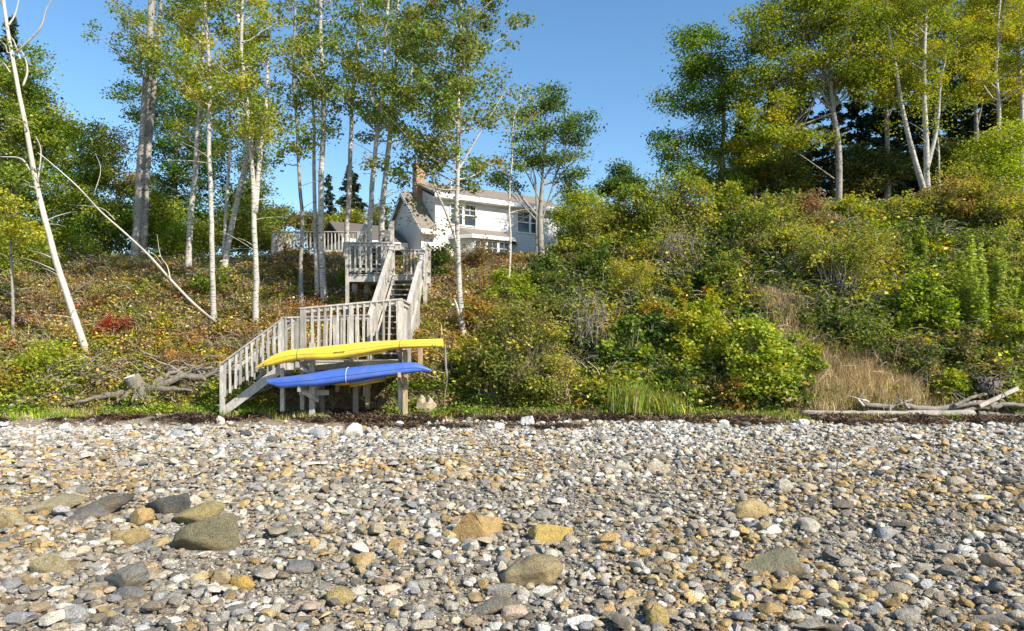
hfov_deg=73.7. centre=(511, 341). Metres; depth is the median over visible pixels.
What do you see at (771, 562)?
boulder
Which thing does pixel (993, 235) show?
shrub
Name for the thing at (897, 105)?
spruce tree
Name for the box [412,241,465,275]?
shrub
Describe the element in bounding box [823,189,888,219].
shrub
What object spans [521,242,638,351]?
bare shrub
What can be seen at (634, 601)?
boulder
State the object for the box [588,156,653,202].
tree
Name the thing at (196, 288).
dead twigs
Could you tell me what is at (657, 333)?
shrub
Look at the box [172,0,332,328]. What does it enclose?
birch tree
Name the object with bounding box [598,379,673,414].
grass tuft
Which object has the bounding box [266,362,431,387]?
kayak
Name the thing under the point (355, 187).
spruce tree
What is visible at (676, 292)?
leafy weed
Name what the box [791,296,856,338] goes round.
shrub
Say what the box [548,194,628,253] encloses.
shrub
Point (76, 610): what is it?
boulder
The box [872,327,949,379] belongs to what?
shrub
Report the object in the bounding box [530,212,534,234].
window
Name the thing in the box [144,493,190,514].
boulder
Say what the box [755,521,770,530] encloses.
stone
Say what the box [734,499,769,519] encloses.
boulder
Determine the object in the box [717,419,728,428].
stone
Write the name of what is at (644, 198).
shrub
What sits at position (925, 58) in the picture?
birch tree
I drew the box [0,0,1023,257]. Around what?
sky
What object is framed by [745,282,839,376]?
bleached grass
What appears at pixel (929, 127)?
spruce tree
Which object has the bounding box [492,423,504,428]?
stone
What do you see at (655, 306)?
shrub
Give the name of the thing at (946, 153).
young maple
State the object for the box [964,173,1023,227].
shrub
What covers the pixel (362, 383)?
kayak
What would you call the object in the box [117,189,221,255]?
young maple
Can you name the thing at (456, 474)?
boulder
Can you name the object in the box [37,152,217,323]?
fallen pole
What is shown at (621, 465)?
stone
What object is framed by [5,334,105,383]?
shrub
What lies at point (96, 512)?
boulder
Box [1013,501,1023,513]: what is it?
stone
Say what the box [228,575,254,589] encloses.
boulder
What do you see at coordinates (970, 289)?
leafy weed
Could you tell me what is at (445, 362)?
dead stub
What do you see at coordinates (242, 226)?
young maple
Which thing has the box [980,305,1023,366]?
shrub
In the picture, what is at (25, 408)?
weeds
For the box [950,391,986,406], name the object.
driftwood limb
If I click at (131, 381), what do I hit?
driftwood
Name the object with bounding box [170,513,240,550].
boulder
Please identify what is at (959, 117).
spruce tree
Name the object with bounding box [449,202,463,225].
window
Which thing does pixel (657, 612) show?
stone
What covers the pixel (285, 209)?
background bush
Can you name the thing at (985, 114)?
spruce tree
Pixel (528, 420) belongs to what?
stone
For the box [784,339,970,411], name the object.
dry grass
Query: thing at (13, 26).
spruce tree
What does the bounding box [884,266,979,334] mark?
shrub
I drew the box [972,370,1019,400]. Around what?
root ball
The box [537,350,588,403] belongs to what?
shrub
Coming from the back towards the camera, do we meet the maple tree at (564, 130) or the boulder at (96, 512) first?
the maple tree at (564, 130)
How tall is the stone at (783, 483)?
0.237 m
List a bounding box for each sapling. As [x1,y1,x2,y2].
[484,78,550,292]
[902,28,969,188]
[935,116,1023,192]
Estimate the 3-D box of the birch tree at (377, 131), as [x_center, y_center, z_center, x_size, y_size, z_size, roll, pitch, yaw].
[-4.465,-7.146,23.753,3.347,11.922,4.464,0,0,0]
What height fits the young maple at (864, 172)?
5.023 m
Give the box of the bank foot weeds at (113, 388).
[0,359,285,415]
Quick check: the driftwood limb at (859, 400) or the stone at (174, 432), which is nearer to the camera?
the stone at (174, 432)
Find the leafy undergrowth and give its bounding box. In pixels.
[0,244,617,407]
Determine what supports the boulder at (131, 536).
on the ground at (334, 394)
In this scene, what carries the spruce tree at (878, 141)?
on the ground at (334, 394)
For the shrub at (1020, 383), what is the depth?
17.97 m
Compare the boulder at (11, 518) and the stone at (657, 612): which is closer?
the stone at (657, 612)
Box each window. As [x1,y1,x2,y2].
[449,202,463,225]
[463,204,476,227]
[474,239,486,249]
[487,240,497,251]
[498,241,509,252]
[516,211,529,233]
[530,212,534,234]
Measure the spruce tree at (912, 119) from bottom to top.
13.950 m
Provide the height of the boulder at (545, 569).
0.401 m
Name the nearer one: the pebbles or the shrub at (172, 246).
the pebbles
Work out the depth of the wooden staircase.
18.61 m
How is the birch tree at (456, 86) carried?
on the ground at (334, 394)
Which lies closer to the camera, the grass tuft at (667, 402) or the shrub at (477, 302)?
the grass tuft at (667, 402)
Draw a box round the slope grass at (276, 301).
[0,250,565,393]
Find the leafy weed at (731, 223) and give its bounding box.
[718,211,744,250]
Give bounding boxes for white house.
[325,162,559,255]
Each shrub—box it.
[0,231,70,275]
[0,357,41,389]
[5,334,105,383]
[89,312,140,336]
[131,337,191,362]
[148,221,199,257]
[152,347,214,370]
[188,262,238,294]
[269,241,312,271]
[333,259,364,288]
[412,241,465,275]
[443,338,482,384]
[447,292,504,336]
[450,234,514,269]
[452,343,523,404]
[458,297,583,400]
[481,263,539,306]
[510,287,581,325]
[512,247,582,294]
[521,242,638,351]
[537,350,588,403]
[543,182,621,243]
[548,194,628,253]
[559,251,581,270]
[571,238,617,281]
[576,381,616,410]
[593,313,658,373]
[595,252,667,303]
[596,182,648,230]
[599,192,748,265]
[620,164,724,230]
[624,289,687,341]
[631,310,674,355]
[651,361,716,407]
[665,290,733,366]
[695,247,749,295]
[702,180,750,216]
[702,375,763,412]
[716,313,811,402]
[725,187,824,254]
[748,188,781,215]
[778,221,898,298]
[785,332,832,384]
[787,187,844,228]
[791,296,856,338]
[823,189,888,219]
[826,304,905,359]
[852,226,914,273]
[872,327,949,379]
[879,189,941,220]
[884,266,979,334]
[908,161,999,221]
[925,367,973,397]
[933,324,1022,375]
[938,169,1023,209]
[955,221,1023,257]
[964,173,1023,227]
[976,232,1023,290]
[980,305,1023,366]
[1000,371,1023,402]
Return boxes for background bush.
[259,200,300,247]
[289,209,327,252]
[304,206,367,239]
[364,199,393,225]
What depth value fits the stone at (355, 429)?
14.97 m
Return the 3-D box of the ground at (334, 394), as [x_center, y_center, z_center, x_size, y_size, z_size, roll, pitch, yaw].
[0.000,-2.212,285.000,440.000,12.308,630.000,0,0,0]
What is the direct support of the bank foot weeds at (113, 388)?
on the ground at (334, 394)
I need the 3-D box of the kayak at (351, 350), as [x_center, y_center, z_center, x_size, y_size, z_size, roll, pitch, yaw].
[-4.059,0.311,16.992,4.675,0.750,0.632,0,0,0]
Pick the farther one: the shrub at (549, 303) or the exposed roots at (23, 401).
the shrub at (549, 303)
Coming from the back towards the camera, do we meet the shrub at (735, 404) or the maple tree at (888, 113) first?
the maple tree at (888, 113)
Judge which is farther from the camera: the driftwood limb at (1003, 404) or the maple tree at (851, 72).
the maple tree at (851, 72)
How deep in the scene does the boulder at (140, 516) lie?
8.70 m
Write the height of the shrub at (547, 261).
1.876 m
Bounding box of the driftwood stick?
[682,424,759,426]
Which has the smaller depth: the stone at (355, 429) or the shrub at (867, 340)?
the stone at (355, 429)
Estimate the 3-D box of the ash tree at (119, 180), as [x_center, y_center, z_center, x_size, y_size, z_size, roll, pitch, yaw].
[-19.787,-7.077,34.045,5.190,7.577,3.694,0,0,0]
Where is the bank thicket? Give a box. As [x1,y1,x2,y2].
[543,194,1023,408]
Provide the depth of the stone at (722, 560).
7.19 m
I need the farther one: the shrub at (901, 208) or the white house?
the white house
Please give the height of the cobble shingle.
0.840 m
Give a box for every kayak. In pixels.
[255,339,442,368]
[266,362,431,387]
[334,375,397,386]
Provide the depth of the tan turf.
26.09 m
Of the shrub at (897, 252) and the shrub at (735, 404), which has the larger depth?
the shrub at (897, 252)
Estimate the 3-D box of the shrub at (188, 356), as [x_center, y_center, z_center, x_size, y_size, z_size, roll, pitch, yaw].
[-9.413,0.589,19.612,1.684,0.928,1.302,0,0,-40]
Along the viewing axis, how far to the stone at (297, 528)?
8.30 m
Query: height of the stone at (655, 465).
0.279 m
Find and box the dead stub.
[444,345,447,408]
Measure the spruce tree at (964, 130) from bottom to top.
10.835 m
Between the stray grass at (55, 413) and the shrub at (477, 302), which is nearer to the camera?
the stray grass at (55, 413)
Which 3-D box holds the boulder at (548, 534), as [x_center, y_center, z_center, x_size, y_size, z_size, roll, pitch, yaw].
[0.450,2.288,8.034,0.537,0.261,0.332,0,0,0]
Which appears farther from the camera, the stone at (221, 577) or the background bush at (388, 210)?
the background bush at (388, 210)
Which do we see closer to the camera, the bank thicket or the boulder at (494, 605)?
the boulder at (494, 605)
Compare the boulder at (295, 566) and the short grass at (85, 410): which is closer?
the boulder at (295, 566)
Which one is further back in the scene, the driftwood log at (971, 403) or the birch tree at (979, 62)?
the birch tree at (979, 62)
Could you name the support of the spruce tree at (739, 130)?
on the ground at (334, 394)
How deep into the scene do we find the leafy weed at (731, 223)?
23.38 m
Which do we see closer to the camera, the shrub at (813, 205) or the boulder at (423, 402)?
the boulder at (423, 402)
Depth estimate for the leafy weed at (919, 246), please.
23.12 m
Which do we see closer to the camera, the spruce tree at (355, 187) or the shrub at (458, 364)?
the shrub at (458, 364)
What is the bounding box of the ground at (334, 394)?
[0,230,1023,630]
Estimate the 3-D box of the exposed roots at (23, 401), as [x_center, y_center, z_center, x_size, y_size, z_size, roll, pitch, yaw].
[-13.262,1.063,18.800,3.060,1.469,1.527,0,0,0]
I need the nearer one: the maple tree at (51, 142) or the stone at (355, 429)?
the stone at (355, 429)
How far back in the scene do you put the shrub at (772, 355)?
17.88 m
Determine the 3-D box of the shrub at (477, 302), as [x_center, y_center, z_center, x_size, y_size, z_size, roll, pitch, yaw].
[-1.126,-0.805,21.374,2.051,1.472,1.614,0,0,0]
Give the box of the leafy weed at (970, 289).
[945,235,1023,335]
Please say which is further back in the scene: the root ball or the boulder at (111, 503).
the root ball
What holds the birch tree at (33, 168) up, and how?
on the ground at (334, 394)
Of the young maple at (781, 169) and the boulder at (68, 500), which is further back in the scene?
the young maple at (781, 169)
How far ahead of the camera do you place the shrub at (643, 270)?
21.64 m
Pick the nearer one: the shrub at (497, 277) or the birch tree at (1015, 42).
the shrub at (497, 277)
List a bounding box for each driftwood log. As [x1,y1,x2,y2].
[800,404,975,417]
[857,397,998,409]
[903,398,914,409]
[977,411,1023,415]
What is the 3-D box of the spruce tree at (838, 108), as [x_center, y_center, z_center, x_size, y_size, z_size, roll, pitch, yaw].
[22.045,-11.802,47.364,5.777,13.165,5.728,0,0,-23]
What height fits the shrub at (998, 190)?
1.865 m
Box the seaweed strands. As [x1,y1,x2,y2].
[341,419,599,428]
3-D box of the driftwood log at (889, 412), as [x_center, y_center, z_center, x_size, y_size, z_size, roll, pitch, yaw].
[9.592,1.793,17.450,4.424,0.385,0.246,0,0,0]
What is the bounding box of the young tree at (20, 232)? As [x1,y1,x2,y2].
[0,177,55,336]
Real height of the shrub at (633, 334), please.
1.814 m
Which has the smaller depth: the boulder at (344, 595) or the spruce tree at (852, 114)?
the boulder at (344, 595)
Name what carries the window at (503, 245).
in the white house
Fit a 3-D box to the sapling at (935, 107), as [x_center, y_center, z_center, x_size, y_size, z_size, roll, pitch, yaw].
[19.818,-9.736,32.101,3.030,9.467,2.895,0,0,0]
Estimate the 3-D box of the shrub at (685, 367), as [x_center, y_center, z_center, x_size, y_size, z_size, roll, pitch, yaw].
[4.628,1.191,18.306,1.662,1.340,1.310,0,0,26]
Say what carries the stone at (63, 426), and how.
on the ground at (334, 394)
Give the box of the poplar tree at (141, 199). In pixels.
[81,0,208,257]
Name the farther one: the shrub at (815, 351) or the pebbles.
the shrub at (815, 351)
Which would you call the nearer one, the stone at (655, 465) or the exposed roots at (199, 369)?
the stone at (655, 465)
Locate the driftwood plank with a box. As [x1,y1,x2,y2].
[978,386,1018,407]
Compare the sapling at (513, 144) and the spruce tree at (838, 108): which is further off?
the spruce tree at (838, 108)
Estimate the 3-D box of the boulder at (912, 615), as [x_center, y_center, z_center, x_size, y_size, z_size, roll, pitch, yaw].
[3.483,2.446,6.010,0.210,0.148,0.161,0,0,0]
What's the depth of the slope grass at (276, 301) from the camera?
22.54 m
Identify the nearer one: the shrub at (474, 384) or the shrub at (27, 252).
the shrub at (474, 384)
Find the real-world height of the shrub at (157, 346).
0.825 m
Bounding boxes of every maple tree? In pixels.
[0,36,97,229]
[13,106,130,249]
[482,80,607,261]
[638,18,771,199]
[718,0,902,201]
[816,0,983,199]
[930,0,1023,157]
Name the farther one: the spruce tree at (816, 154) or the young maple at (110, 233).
the spruce tree at (816, 154)
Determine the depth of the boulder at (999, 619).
5.91 m
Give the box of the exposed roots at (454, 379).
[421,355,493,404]
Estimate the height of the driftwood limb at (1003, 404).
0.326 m
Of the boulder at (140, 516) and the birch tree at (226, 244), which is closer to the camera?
the boulder at (140, 516)
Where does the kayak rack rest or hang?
on the ground at (334, 394)
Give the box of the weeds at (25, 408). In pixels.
[0,375,1020,420]
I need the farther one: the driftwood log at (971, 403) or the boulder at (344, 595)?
the driftwood log at (971, 403)
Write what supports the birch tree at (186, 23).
on the ground at (334, 394)
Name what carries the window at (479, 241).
in the white house
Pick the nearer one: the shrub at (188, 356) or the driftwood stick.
the driftwood stick
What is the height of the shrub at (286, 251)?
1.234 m
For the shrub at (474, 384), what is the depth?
18.27 m
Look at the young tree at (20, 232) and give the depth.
21.52 m
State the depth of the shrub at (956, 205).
25.46 m
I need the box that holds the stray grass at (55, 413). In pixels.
[2,407,962,423]
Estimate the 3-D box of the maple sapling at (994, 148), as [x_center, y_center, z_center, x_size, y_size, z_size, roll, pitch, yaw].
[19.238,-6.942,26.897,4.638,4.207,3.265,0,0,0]
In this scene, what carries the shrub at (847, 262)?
on the ground at (334, 394)
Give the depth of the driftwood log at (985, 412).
17.39 m
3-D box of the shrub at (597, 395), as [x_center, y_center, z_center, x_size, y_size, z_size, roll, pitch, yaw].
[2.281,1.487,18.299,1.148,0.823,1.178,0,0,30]
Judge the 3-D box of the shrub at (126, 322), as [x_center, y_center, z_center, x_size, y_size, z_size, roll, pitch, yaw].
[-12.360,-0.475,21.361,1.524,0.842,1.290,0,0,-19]
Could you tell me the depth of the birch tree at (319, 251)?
23.36 m
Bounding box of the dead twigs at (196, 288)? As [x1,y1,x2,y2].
[0,245,636,407]
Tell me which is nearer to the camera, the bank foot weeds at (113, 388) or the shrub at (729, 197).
the bank foot weeds at (113, 388)
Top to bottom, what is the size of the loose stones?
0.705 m
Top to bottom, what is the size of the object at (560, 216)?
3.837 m
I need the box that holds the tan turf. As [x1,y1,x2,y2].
[67,261,177,276]
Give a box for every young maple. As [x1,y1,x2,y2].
[0,208,113,256]
[62,192,155,254]
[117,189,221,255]
[182,201,287,256]
[705,139,831,203]
[825,137,923,200]
[911,134,1019,198]
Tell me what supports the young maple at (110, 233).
on the ground at (334, 394)
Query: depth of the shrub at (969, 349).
18.80 m
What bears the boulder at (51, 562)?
on the ground at (334, 394)
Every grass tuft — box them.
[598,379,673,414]
[639,389,697,414]
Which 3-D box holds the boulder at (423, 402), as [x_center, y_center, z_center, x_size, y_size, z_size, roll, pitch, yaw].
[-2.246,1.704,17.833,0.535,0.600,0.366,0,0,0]
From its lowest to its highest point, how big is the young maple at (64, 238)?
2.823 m
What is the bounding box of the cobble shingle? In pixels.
[0,406,1023,630]
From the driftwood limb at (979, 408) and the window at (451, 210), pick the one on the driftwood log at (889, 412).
the driftwood limb at (979, 408)
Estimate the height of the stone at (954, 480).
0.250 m
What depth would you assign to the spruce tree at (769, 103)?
39.90 m
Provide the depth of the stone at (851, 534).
8.21 m
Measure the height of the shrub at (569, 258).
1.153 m
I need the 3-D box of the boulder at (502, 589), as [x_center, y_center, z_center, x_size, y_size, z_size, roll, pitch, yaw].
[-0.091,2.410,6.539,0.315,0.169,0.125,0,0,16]
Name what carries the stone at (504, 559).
on the ground at (334, 394)
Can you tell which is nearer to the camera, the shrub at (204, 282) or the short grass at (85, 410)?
the short grass at (85, 410)
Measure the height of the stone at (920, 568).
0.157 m
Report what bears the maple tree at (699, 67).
on the ground at (334, 394)
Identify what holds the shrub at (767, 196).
on the ground at (334, 394)
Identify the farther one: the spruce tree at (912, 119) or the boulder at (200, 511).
the spruce tree at (912, 119)
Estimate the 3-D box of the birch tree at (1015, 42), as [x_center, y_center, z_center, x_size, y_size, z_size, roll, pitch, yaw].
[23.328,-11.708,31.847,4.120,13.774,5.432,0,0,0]
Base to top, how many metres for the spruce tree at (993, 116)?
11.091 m
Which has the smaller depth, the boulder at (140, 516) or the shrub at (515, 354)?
the boulder at (140, 516)
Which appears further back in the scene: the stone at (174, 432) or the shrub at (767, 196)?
the shrub at (767, 196)
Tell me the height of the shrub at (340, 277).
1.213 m
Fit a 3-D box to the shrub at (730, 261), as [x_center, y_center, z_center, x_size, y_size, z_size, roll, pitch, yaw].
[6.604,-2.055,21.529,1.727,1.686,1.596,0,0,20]
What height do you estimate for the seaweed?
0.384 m
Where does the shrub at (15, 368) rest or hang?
on the ground at (334, 394)
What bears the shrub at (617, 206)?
on the ground at (334, 394)
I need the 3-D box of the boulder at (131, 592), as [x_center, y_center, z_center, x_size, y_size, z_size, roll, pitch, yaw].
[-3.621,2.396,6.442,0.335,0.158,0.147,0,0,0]
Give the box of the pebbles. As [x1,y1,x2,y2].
[0,517,1023,630]
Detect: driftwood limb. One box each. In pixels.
[851,384,872,406]
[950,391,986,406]
[962,406,997,410]
[988,399,1023,409]
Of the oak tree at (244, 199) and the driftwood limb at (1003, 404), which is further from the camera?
the oak tree at (244, 199)
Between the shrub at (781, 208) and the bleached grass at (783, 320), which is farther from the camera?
the shrub at (781, 208)
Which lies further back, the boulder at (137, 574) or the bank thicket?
the bank thicket
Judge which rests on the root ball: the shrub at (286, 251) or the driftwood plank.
the driftwood plank
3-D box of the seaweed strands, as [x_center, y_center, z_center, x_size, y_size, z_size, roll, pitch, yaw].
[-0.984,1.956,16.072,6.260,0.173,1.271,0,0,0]
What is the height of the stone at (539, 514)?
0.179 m
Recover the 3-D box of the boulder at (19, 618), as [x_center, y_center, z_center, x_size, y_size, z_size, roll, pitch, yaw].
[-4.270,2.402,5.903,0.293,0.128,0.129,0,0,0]
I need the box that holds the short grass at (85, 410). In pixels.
[1,373,1023,420]
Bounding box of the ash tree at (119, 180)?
[62,121,161,253]
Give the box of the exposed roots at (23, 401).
[0,353,100,407]
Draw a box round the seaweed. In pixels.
[0,404,1023,427]
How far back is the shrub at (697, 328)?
19.17 m
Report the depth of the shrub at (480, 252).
26.11 m
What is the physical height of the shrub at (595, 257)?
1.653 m
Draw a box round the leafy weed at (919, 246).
[897,217,944,264]
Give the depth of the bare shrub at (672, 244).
23.17 m
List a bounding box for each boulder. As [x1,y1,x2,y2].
[0,509,24,527]
[3,611,36,625]
[14,494,85,513]
[29,552,70,574]
[59,604,88,621]
[66,507,108,521]
[74,493,133,514]
[105,561,149,589]
[110,528,149,545]
[113,586,145,599]
[129,508,154,525]
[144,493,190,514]
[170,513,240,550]
[172,501,225,523]
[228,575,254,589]
[285,559,314,573]
[324,587,353,605]
[416,395,436,412]
[446,470,473,477]
[452,512,503,536]
[470,596,519,615]
[486,583,519,596]
[499,554,562,586]
[527,524,572,545]
[622,596,645,607]
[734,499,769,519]
[739,547,802,575]
[895,608,920,623]
[968,614,1017,626]
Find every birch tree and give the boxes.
[0,0,99,355]
[136,0,277,324]
[157,0,250,266]
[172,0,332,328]
[195,0,299,267]
[243,0,341,304]
[265,0,378,304]
[311,0,393,260]
[320,0,426,300]
[334,0,454,271]
[354,0,558,337]
[839,0,999,201]
[928,0,1023,192]
[957,0,1023,199]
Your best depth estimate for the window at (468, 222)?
37.55 m
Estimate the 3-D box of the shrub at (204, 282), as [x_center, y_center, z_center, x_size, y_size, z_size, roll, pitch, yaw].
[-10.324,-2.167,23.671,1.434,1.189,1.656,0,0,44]
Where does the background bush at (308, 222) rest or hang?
on the ground at (334, 394)
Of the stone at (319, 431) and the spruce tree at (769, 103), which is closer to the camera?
the stone at (319, 431)
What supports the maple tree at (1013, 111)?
on the ground at (334, 394)
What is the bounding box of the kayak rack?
[296,343,407,417]
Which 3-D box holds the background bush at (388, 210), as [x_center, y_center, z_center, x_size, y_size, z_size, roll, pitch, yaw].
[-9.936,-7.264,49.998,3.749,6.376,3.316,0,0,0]
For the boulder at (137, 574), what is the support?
on the ground at (334, 394)
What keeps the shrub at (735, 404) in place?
on the ground at (334, 394)
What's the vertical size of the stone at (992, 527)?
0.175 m
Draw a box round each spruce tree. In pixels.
[0,14,49,218]
[324,173,336,216]
[335,165,367,223]
[727,102,770,204]
[750,84,807,201]
[780,65,834,199]
[813,86,852,200]
[830,58,879,200]
[851,88,916,200]
[871,90,921,194]
[890,36,935,197]
[913,63,944,197]
[918,73,980,199]
[953,80,996,198]
[959,99,1002,157]
[987,52,1023,201]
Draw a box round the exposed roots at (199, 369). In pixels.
[122,348,245,402]
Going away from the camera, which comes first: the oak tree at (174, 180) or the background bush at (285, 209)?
the oak tree at (174, 180)
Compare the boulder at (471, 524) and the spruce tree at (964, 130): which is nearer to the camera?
the boulder at (471, 524)
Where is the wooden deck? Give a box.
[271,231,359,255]
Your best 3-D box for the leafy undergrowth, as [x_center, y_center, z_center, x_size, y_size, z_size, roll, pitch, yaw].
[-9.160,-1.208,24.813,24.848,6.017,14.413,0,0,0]
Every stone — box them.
[58,423,68,429]
[169,430,184,434]
[210,570,230,584]
[215,416,224,423]
[284,524,303,533]
[308,427,325,435]
[342,423,362,436]
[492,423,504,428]
[495,556,511,566]
[519,416,534,424]
[533,509,553,520]
[614,460,631,469]
[645,461,670,472]
[645,602,669,625]
[715,556,732,564]
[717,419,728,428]
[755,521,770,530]
[773,478,793,489]
[797,419,809,424]
[838,530,856,537]
[912,562,930,574]
[945,476,966,486]
[985,523,1006,533]
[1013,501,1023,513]
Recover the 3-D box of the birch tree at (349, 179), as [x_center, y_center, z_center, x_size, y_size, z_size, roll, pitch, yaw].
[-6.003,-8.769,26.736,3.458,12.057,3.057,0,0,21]
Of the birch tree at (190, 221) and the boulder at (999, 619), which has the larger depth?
the birch tree at (190, 221)
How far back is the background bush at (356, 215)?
43.38 m
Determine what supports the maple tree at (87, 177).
on the ground at (334, 394)
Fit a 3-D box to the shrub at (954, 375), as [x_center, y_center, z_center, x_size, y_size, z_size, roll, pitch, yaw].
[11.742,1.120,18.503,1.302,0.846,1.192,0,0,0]
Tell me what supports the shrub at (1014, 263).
on the ground at (334, 394)
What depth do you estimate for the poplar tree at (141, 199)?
28.40 m
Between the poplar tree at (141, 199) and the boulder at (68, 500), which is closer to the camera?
the boulder at (68, 500)
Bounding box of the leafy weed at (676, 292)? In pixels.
[663,274,714,314]
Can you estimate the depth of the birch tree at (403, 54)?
24.48 m
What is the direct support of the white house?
on the ground at (334, 394)
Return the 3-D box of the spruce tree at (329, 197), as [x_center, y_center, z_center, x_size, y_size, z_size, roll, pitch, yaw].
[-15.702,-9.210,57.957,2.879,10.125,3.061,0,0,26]
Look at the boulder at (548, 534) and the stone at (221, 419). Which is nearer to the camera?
the boulder at (548, 534)
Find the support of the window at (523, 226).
in the white house
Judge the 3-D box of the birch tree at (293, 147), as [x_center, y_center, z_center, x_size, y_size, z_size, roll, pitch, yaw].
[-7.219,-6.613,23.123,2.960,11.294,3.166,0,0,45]
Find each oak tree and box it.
[99,74,243,244]
[179,113,297,253]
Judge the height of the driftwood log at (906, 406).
0.328 m
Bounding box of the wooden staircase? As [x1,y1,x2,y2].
[219,220,430,415]
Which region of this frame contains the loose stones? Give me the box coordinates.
[0,415,1023,630]
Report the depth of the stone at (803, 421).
16.39 m
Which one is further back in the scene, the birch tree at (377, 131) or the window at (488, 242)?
the window at (488, 242)
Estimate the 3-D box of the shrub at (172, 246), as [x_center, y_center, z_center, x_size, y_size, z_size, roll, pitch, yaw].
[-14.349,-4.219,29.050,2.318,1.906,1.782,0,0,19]
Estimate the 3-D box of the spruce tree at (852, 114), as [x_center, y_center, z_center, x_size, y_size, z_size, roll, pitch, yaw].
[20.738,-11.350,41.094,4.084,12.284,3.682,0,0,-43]

